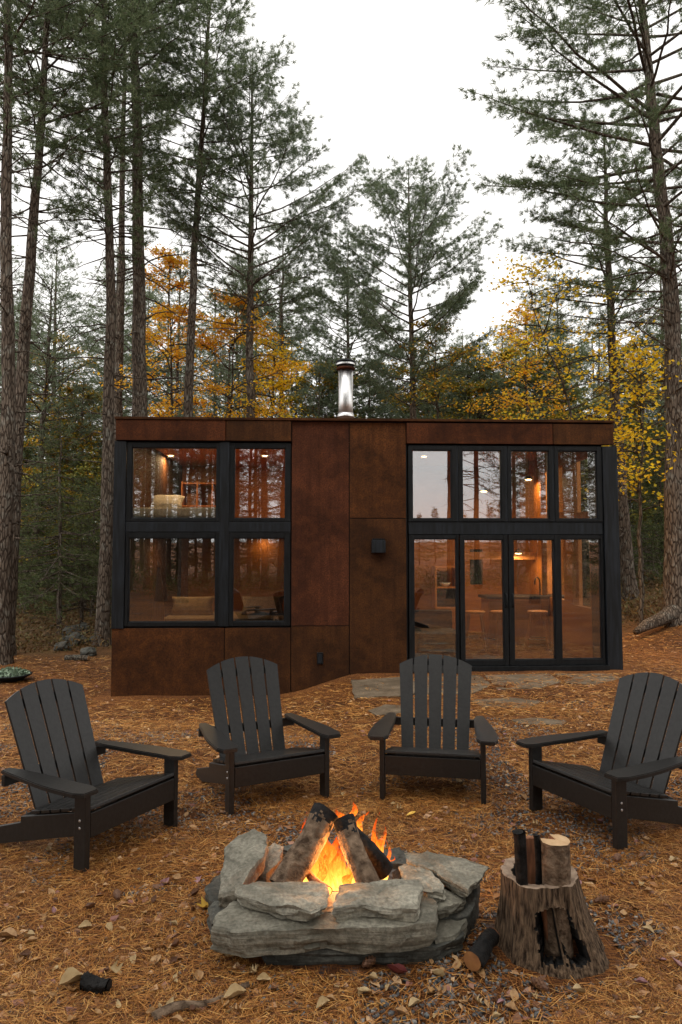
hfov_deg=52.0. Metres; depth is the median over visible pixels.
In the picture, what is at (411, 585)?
window
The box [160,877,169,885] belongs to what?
fallen leaf
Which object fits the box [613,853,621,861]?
pine cone
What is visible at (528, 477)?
pendant lamp
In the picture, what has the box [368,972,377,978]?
fallen leaf
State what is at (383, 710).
flagstone
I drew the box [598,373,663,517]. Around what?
maple tree
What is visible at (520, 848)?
charred stick
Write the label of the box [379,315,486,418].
tree
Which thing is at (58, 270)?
pine tree
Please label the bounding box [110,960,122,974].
fallen leaf
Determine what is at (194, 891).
fallen leaf
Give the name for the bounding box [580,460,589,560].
spruce tree
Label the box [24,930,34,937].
fallen leaf
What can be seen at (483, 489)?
pendant lamp
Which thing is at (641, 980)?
fallen leaf
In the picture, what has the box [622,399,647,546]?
spruce tree
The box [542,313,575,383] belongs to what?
pine tree
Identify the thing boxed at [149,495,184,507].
pillow
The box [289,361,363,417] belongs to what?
pine tree
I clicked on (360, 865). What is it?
firewood log
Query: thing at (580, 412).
maple tree
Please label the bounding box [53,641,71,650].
rock
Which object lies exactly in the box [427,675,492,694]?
flagstone
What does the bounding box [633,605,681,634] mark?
log
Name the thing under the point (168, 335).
pine tree
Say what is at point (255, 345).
pine tree
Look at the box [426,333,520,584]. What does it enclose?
pine tree
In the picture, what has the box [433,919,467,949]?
fire ring stone
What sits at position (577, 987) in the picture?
fallen leaf
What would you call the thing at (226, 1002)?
fallen leaf
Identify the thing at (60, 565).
spruce tree
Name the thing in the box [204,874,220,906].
fire ring stone
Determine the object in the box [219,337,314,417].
maple tree
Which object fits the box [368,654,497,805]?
garden chair
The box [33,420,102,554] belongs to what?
maple tree
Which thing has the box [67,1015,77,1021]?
fallen leaf
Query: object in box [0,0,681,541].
sky
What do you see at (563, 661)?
window
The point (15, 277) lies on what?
pine tree
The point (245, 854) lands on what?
fire ring stone
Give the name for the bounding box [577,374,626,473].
pine tree
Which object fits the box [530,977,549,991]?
pine cone
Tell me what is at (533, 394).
pine tree
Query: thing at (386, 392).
maple tree
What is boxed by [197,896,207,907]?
fallen leaf
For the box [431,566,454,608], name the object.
wall cabinet
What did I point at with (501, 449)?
window
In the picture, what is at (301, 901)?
fire ring stone
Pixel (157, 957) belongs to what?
fallen leaf
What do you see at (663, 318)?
pine tree
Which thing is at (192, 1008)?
fallen leaf
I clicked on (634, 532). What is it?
spruce tree
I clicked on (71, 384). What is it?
tree
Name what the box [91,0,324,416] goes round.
pine tree
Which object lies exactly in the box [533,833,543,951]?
charred stick
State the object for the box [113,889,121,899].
pine cone
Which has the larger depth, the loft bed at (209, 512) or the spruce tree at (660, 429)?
the spruce tree at (660, 429)
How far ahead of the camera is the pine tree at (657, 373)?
27.95 m
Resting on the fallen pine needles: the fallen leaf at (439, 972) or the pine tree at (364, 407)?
the fallen leaf at (439, 972)
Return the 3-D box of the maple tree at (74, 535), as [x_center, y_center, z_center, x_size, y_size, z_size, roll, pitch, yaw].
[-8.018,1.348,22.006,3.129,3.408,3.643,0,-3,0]
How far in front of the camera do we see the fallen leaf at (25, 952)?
3.01 m
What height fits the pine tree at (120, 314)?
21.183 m
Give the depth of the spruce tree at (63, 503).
29.70 m
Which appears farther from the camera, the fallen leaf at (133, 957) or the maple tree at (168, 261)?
the maple tree at (168, 261)
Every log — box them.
[64,655,89,660]
[269,802,337,881]
[306,870,331,894]
[333,813,379,882]
[357,827,392,879]
[464,927,499,972]
[526,835,534,883]
[540,834,573,959]
[541,909,547,940]
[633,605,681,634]
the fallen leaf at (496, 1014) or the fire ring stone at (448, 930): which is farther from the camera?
the fire ring stone at (448, 930)
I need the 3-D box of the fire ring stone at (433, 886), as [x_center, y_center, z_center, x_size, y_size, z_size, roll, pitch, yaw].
[0.378,1.736,3.256,0.303,0.084,0.161,-3,-4,41]
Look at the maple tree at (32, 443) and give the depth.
19.41 m
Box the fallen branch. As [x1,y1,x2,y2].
[151,981,249,1022]
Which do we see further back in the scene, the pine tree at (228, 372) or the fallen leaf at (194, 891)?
the pine tree at (228, 372)
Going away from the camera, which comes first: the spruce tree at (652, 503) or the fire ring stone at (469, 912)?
the fire ring stone at (469, 912)
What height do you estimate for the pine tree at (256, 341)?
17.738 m
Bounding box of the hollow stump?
[494,857,609,979]
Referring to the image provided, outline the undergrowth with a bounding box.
[15,566,662,653]
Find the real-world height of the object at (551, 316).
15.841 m
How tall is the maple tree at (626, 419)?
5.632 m
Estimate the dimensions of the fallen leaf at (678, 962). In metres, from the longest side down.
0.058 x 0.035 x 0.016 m
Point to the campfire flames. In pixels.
(329, 868)
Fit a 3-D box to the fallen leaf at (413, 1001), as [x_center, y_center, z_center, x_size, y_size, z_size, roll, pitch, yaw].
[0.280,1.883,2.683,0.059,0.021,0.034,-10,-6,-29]
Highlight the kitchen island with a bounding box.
[478,594,563,644]
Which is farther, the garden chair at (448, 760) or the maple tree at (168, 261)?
the maple tree at (168, 261)
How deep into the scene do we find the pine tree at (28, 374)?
35.12 m
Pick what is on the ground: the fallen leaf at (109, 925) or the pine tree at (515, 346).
the pine tree at (515, 346)
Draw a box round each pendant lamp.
[480,459,487,491]
[514,475,522,553]
[524,462,532,479]
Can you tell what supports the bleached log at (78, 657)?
on the ground
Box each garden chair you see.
[0,679,191,873]
[196,656,340,815]
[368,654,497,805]
[516,672,681,851]
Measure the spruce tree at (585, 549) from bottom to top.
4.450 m
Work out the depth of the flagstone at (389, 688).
8.74 m
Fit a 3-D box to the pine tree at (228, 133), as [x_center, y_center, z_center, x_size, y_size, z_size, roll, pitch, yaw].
[-2.408,-4.738,18.410,7.303,15.543,5.972,1,-3,-24]
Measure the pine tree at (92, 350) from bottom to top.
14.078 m
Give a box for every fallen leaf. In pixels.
[0,927,16,936]
[14,955,23,962]
[20,949,31,955]
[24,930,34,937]
[25,936,37,942]
[27,990,36,995]
[40,911,47,921]
[48,888,54,895]
[49,991,56,998]
[59,967,82,985]
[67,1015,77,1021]
[79,920,91,927]
[85,902,95,908]
[106,922,112,930]
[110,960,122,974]
[130,954,135,963]
[146,1006,155,1013]
[150,954,160,964]
[151,895,156,902]
[152,884,158,888]
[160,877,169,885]
[166,996,173,1003]
[169,956,177,963]
[170,1014,183,1021]
[171,938,178,946]
[173,873,180,879]
[190,887,199,895]
[190,1005,197,1011]
[194,970,203,980]
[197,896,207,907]
[221,997,228,1005]
[223,983,245,998]
[232,1003,240,1009]
[248,964,256,973]
[257,972,270,980]
[316,996,329,1007]
[326,994,335,999]
[357,986,370,991]
[358,988,364,995]
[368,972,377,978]
[387,963,407,973]
[396,1006,409,1015]
[408,997,420,1006]
[432,968,444,976]
[435,984,446,993]
[452,958,460,969]
[458,993,467,1003]
[475,996,482,1003]
[476,967,484,978]
[492,1011,500,1017]
[505,1001,516,1009]
[510,989,518,1001]
[573,983,585,992]
[634,977,647,982]
[642,925,653,932]
[644,887,652,891]
[646,939,652,945]
[654,1007,664,1011]
[673,958,681,967]
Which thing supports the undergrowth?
on the ground
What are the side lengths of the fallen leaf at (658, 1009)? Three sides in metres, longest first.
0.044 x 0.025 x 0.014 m
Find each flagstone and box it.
[351,677,414,698]
[368,704,400,716]
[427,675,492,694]
[471,697,540,707]
[485,673,559,689]
[512,718,565,725]
[554,673,618,684]
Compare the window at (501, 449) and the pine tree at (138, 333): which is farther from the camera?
the pine tree at (138, 333)
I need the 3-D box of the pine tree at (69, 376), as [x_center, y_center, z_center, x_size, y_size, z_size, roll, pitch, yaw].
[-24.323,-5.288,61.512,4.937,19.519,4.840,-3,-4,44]
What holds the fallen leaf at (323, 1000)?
on the fallen pine needles
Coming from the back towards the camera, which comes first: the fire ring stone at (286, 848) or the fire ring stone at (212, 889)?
the fire ring stone at (286, 848)
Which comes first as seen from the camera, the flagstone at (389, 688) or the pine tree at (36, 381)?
the flagstone at (389, 688)
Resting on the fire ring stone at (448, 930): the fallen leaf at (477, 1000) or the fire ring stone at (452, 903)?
the fire ring stone at (452, 903)
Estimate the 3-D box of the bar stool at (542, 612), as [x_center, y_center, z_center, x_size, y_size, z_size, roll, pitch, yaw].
[3.427,2.071,12.149,0.431,0.703,0.432,-1,-3,23]
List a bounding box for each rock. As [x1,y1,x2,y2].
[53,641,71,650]
[61,625,80,635]
[62,632,88,645]
[76,622,89,632]
[80,647,96,656]
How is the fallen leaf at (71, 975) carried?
on the fallen pine needles
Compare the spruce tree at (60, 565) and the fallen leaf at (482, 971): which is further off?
the spruce tree at (60, 565)
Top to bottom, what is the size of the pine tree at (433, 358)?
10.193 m
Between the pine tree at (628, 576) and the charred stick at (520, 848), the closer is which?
the charred stick at (520, 848)
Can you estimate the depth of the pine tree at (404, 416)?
23.56 m
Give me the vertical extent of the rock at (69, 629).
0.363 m
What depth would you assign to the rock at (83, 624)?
16.52 m
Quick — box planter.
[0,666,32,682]
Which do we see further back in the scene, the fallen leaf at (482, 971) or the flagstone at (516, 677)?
the flagstone at (516, 677)
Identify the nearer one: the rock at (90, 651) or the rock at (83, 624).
the rock at (90, 651)
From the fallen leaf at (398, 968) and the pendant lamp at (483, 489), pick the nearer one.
the fallen leaf at (398, 968)
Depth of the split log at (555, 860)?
2.99 m
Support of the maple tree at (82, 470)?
on the ground
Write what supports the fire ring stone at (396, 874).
on the fire ring stone at (433, 886)
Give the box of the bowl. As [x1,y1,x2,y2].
[439,582,450,586]
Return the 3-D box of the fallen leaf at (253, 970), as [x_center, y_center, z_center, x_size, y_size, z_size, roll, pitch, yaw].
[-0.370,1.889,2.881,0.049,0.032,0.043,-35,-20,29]
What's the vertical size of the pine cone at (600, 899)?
0.043 m
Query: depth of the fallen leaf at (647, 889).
3.58 m
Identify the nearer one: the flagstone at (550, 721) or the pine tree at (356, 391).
the flagstone at (550, 721)
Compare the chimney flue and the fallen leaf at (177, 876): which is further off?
the chimney flue
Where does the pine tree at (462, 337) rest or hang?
on the ground
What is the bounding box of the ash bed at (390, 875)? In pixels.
[337,851,395,879]
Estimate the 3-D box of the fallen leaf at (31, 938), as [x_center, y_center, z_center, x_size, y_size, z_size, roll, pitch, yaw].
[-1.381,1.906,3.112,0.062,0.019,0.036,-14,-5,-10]
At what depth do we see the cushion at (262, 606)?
11.76 m
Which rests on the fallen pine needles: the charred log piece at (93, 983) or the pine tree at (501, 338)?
the charred log piece at (93, 983)
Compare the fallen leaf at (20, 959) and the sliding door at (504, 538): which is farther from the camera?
the sliding door at (504, 538)
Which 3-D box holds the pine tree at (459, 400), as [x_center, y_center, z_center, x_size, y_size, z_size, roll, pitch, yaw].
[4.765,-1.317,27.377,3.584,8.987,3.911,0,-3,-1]
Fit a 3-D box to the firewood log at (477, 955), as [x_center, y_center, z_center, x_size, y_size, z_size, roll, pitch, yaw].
[0.609,1.859,2.972,0.088,0.100,0.226,-2,-4,35]
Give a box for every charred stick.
[512,829,527,887]
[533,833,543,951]
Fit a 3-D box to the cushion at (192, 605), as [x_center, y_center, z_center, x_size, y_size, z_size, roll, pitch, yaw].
[-2.505,1.584,11.782,0.720,0.340,0.166,0,-27,-2]
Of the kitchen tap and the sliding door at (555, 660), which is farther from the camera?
the kitchen tap
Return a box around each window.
[124,532,218,625]
[126,442,219,521]
[228,532,290,625]
[229,443,290,521]
[407,445,455,521]
[408,535,459,665]
[458,446,505,521]
[507,446,552,521]
[554,446,602,521]
[558,535,605,664]
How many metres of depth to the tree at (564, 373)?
24.62 m
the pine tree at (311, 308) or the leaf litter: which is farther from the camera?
the pine tree at (311, 308)
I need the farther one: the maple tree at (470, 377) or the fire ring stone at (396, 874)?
the maple tree at (470, 377)
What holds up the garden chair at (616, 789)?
on the ground
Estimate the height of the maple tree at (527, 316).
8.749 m
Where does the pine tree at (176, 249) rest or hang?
on the ground
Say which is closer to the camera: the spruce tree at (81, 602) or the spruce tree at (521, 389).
the spruce tree at (81, 602)
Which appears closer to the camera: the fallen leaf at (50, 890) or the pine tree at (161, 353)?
the fallen leaf at (50, 890)
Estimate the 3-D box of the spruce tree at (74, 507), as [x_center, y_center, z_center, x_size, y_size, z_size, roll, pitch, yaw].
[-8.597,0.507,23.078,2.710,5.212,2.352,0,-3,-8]
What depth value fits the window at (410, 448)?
10.07 m
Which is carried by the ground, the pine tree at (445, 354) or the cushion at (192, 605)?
the pine tree at (445, 354)
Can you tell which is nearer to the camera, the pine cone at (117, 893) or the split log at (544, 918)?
the split log at (544, 918)
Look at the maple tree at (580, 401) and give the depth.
23.39 m
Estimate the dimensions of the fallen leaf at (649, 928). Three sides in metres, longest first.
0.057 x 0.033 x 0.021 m
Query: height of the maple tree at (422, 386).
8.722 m
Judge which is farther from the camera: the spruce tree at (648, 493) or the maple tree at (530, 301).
the spruce tree at (648, 493)
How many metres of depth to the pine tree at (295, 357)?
48.74 m
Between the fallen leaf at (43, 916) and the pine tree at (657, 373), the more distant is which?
the pine tree at (657, 373)
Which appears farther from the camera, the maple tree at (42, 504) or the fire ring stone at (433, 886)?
the maple tree at (42, 504)
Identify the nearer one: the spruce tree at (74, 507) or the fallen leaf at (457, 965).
the fallen leaf at (457, 965)
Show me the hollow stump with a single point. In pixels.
(517, 927)
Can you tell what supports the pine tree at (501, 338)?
on the ground
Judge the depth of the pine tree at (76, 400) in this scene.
23.17 m
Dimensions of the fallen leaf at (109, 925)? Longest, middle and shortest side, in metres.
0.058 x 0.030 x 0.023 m
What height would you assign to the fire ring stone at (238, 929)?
0.135 m
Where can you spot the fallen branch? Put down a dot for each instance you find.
(170, 1008)
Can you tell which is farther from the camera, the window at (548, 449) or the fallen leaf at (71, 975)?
the window at (548, 449)
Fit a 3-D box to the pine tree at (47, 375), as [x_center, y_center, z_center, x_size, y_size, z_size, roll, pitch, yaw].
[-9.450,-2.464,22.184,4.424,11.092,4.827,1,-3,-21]
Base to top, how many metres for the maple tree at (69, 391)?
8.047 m
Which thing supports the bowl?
on the wall cabinet
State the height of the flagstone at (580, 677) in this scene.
0.069 m
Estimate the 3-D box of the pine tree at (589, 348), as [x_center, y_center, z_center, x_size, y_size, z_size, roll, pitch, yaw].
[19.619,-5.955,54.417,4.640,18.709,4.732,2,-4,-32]
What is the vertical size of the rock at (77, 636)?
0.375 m
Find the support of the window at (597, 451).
in the cabin
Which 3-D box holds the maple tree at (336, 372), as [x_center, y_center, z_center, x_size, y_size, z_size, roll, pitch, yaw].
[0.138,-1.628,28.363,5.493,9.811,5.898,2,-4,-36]
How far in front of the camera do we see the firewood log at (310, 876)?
3.23 m
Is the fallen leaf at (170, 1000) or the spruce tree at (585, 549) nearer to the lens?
the fallen leaf at (170, 1000)
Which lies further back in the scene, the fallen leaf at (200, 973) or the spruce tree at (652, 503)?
the spruce tree at (652, 503)
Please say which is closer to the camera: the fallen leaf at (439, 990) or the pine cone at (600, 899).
the fallen leaf at (439, 990)
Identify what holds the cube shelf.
on the cabin
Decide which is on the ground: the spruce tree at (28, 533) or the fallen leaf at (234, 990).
the spruce tree at (28, 533)
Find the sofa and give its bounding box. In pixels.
[415,610,455,655]
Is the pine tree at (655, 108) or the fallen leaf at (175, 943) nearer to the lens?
the fallen leaf at (175, 943)
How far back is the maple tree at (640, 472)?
13.89 m
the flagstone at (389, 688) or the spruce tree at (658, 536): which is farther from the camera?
the spruce tree at (658, 536)
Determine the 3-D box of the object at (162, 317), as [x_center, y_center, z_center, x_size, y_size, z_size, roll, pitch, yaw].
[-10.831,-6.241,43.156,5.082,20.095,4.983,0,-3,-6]
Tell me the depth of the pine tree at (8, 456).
12.70 m
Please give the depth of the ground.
4.58 m
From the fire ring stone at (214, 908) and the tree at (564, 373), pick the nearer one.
the fire ring stone at (214, 908)
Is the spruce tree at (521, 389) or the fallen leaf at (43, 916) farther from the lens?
the spruce tree at (521, 389)
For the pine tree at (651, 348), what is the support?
on the ground
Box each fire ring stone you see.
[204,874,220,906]
[207,901,224,933]
[210,891,437,957]
[218,828,268,907]
[234,881,329,920]
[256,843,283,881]
[261,931,463,964]
[283,840,336,856]
[331,879,422,922]
[383,847,406,868]
[392,869,400,878]
[398,863,445,901]
[404,851,487,897]
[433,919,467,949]
[436,889,465,918]
[443,884,480,940]
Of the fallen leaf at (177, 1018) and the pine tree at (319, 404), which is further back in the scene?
the pine tree at (319, 404)
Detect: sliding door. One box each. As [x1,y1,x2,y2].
[459,535,508,665]
[508,535,560,665]
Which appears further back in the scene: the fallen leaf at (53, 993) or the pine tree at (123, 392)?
the pine tree at (123, 392)
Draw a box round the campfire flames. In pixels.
[300,803,394,890]
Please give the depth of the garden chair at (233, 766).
5.27 m
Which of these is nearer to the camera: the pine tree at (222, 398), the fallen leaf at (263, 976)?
the fallen leaf at (263, 976)
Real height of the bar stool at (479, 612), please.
0.703 m
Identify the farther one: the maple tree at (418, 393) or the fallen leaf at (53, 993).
the maple tree at (418, 393)
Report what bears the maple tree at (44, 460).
on the ground
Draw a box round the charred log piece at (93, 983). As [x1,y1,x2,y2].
[79,971,111,994]
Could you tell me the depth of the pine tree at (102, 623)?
15.07 m
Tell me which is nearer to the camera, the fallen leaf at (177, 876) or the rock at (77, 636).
the fallen leaf at (177, 876)
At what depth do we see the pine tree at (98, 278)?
32.36 m
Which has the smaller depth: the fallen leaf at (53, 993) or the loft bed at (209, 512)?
the fallen leaf at (53, 993)
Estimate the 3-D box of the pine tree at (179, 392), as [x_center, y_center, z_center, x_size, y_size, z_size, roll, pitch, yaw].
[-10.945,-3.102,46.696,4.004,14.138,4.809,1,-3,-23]
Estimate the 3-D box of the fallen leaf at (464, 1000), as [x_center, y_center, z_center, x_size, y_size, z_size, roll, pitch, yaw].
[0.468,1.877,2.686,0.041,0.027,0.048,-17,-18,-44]
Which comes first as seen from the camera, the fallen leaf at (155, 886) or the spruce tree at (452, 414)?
the fallen leaf at (155, 886)
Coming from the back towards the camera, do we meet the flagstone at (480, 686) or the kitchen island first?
the kitchen island
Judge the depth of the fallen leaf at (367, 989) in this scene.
2.77 m
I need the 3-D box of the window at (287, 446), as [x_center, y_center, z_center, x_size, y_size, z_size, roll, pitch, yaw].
[-1.160,-0.422,10.028,0.873,1.126,0.102,0,-3,-2]
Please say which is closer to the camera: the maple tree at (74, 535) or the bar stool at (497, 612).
the bar stool at (497, 612)
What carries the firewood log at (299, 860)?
on the ash bed at (390, 875)
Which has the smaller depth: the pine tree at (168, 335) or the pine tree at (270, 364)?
the pine tree at (168, 335)
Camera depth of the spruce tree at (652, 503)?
22.01 m
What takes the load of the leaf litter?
on the ground
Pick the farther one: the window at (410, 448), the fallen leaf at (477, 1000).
the window at (410, 448)
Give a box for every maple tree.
[18,428,57,562]
[21,389,126,546]
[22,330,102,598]
[22,440,57,590]
[23,422,60,534]
[32,382,102,536]
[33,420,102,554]
[36,504,99,604]
[40,457,101,606]
[93,240,233,416]
[146,286,315,417]
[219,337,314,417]
[259,361,357,417]
[284,355,380,417]
[353,359,435,416]
[386,367,485,418]
[390,367,467,418]
[439,357,515,560]
[447,304,586,419]
[447,344,582,419]
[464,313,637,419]
[476,251,663,445]
[490,346,609,511]
[538,384,597,501]
[547,329,681,623]
[579,383,658,503]
[581,415,665,574]
[581,439,663,549]
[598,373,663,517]
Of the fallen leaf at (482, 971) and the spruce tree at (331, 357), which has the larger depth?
the spruce tree at (331, 357)
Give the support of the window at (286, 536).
in the cabin
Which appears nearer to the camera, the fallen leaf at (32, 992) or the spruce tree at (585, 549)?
the fallen leaf at (32, 992)
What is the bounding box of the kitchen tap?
[534,577,540,594]
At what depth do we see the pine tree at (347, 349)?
26.62 m
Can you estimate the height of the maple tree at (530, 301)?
8.454 m
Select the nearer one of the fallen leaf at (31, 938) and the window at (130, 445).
the fallen leaf at (31, 938)
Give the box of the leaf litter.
[0,635,681,1023]
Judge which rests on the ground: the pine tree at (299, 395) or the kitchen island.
the pine tree at (299, 395)
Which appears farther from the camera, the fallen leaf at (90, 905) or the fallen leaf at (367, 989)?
the fallen leaf at (90, 905)
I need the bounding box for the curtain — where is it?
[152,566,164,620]
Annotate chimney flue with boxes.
[336,359,355,417]
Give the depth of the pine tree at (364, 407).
26.70 m
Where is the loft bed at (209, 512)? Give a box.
[133,507,215,517]
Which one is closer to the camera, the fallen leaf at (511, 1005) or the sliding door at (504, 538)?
the fallen leaf at (511, 1005)
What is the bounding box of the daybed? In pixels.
[164,611,283,620]
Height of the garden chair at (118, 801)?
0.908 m
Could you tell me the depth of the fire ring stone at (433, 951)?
2.96 m
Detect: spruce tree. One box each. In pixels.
[16,414,111,633]
[18,462,66,613]
[18,475,79,607]
[18,509,112,622]
[19,433,56,587]
[40,477,111,616]
[41,453,99,599]
[46,437,97,570]
[308,344,354,416]
[448,392,474,571]
[506,379,530,419]
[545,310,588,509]
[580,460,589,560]
[581,480,589,566]
[620,516,663,589]
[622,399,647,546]
[630,464,663,578]
[631,422,665,577]
[631,443,662,559]
[633,510,663,579]
[636,464,663,574]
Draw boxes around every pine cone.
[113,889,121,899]
[362,955,375,967]
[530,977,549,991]
[594,895,609,903]
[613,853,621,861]
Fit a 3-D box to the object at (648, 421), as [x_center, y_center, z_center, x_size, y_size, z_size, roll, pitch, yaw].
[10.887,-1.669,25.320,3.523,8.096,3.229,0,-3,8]
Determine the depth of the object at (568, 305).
40.88 m
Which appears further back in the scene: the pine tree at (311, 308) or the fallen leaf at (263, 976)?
the pine tree at (311, 308)
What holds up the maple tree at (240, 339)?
on the ground
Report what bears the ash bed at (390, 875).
on the ground
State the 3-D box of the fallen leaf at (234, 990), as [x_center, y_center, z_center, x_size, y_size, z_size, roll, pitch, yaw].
[-0.418,1.878,2.730,0.097,0.039,0.050,-13,3,-21]
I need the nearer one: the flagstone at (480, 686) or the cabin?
the flagstone at (480, 686)
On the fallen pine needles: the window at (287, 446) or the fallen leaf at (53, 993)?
the fallen leaf at (53, 993)
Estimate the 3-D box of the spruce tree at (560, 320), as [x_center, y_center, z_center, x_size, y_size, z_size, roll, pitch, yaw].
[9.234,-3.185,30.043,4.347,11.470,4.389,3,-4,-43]
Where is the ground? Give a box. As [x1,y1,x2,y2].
[0,540,681,1023]
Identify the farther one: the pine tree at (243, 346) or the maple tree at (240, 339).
the pine tree at (243, 346)
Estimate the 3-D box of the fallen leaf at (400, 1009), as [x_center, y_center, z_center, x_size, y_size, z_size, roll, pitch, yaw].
[0.233,1.883,2.635,0.059,0.019,0.033,16,-4,19]
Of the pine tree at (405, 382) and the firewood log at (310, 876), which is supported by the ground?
the pine tree at (405, 382)
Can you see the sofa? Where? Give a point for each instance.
(435, 632)
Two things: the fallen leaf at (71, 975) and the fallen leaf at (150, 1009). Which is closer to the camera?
the fallen leaf at (150, 1009)
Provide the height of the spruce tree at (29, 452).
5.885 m
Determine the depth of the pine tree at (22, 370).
13.77 m
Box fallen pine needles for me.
[0,625,681,1023]
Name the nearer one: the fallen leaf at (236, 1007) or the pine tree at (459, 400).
the fallen leaf at (236, 1007)
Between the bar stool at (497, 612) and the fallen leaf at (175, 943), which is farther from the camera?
the bar stool at (497, 612)
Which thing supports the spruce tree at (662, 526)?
on the ground
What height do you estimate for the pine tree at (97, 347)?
10.318 m
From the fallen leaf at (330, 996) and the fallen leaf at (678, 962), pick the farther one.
the fallen leaf at (678, 962)
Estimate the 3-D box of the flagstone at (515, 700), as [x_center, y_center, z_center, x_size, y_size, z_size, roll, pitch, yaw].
[1.892,2.177,7.948,0.816,0.049,0.549,0,-3,0]
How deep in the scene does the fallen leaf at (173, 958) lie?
2.96 m
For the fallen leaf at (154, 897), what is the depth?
3.48 m
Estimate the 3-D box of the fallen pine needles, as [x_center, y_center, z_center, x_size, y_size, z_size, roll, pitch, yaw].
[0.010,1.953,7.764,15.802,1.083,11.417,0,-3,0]
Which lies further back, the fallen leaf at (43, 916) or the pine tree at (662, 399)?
the pine tree at (662, 399)
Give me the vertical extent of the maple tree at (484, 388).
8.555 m
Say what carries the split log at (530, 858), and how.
on the hollow stump
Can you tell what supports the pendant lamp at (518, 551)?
hanging from the cabin
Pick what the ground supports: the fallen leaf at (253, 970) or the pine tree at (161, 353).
the pine tree at (161, 353)
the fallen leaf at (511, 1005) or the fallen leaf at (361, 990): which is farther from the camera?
the fallen leaf at (361, 990)
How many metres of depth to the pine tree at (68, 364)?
32.19 m
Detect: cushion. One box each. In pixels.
[170,596,214,614]
[241,596,283,614]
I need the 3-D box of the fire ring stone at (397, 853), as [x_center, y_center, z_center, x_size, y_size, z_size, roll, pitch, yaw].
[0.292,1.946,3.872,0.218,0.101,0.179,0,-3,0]
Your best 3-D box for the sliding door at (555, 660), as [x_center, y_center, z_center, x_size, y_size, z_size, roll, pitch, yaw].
[2.772,1.261,10.056,0.729,1.862,0.189,0,-3,-2]
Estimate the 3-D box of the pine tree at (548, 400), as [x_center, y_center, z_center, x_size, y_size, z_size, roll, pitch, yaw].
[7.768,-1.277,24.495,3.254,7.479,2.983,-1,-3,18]
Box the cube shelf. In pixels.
[181,481,215,507]
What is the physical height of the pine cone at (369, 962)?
0.043 m
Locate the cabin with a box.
[111,416,622,696]
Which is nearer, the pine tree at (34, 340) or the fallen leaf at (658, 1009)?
the fallen leaf at (658, 1009)
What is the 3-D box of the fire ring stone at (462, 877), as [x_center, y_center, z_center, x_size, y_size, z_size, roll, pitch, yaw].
[0.479,1.715,3.343,0.407,0.084,0.233,-2,-4,37]
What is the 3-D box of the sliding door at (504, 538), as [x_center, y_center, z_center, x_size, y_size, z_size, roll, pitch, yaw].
[2.051,1.260,10.027,0.691,1.862,0.189,0,-3,-2]
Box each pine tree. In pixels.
[0,0,133,665]
[0,0,161,655]
[0,0,205,646]
[0,227,129,583]
[0,245,50,385]
[0,268,105,604]
[0,294,56,421]
[0,295,74,540]
[15,293,61,420]
[16,327,57,439]
[25,361,101,576]
[27,0,248,535]
[31,372,102,600]
[42,319,169,504]
[51,346,88,415]
[58,0,195,612]
[64,247,159,420]
[66,249,153,463]
[85,288,204,439]
[89,272,184,416]
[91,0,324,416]
[91,352,158,425]
[109,28,396,416]
[127,238,229,416]
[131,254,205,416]
[156,373,198,409]
[158,291,278,416]
[173,338,283,417]
[179,260,289,416]
[184,251,294,417]
[198,359,262,417]
[203,258,311,415]
[223,208,335,417]
[233,315,307,417]
[253,259,326,410]
[263,361,336,417]
[266,227,442,418]
[266,315,320,417]
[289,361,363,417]
[294,142,503,418]
[315,352,419,418]
[317,370,381,417]
[372,352,434,417]
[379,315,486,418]
[384,343,556,584]
[384,355,453,418]
[418,327,493,577]
[421,367,483,418]
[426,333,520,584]
[438,341,467,399]
[457,0,681,627]
[478,331,537,416]
[492,323,557,390]
[498,106,681,600]
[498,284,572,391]
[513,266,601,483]
[513,375,581,415]
[538,379,594,494]
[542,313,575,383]
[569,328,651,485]
[572,319,621,481]
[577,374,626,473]
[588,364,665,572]
[592,236,681,463]
[623,309,681,426]
[624,300,681,484]
[643,282,681,390]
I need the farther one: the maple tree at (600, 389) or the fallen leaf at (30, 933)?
the maple tree at (600, 389)
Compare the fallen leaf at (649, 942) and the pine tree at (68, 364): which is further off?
the pine tree at (68, 364)
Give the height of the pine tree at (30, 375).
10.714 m
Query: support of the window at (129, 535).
in the cabin
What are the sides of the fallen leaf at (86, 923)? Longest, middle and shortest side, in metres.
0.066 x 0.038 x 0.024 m
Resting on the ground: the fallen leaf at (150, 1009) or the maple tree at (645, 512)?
the maple tree at (645, 512)
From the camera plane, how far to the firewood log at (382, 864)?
3.49 m
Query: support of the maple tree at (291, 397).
on the ground
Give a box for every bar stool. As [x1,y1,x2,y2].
[465,610,488,651]
[485,610,516,651]
[524,610,551,650]
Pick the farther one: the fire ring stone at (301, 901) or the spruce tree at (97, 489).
the spruce tree at (97, 489)
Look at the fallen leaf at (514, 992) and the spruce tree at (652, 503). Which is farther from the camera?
the spruce tree at (652, 503)
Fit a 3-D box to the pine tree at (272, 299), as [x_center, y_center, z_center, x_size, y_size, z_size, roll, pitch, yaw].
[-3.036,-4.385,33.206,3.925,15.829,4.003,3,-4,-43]

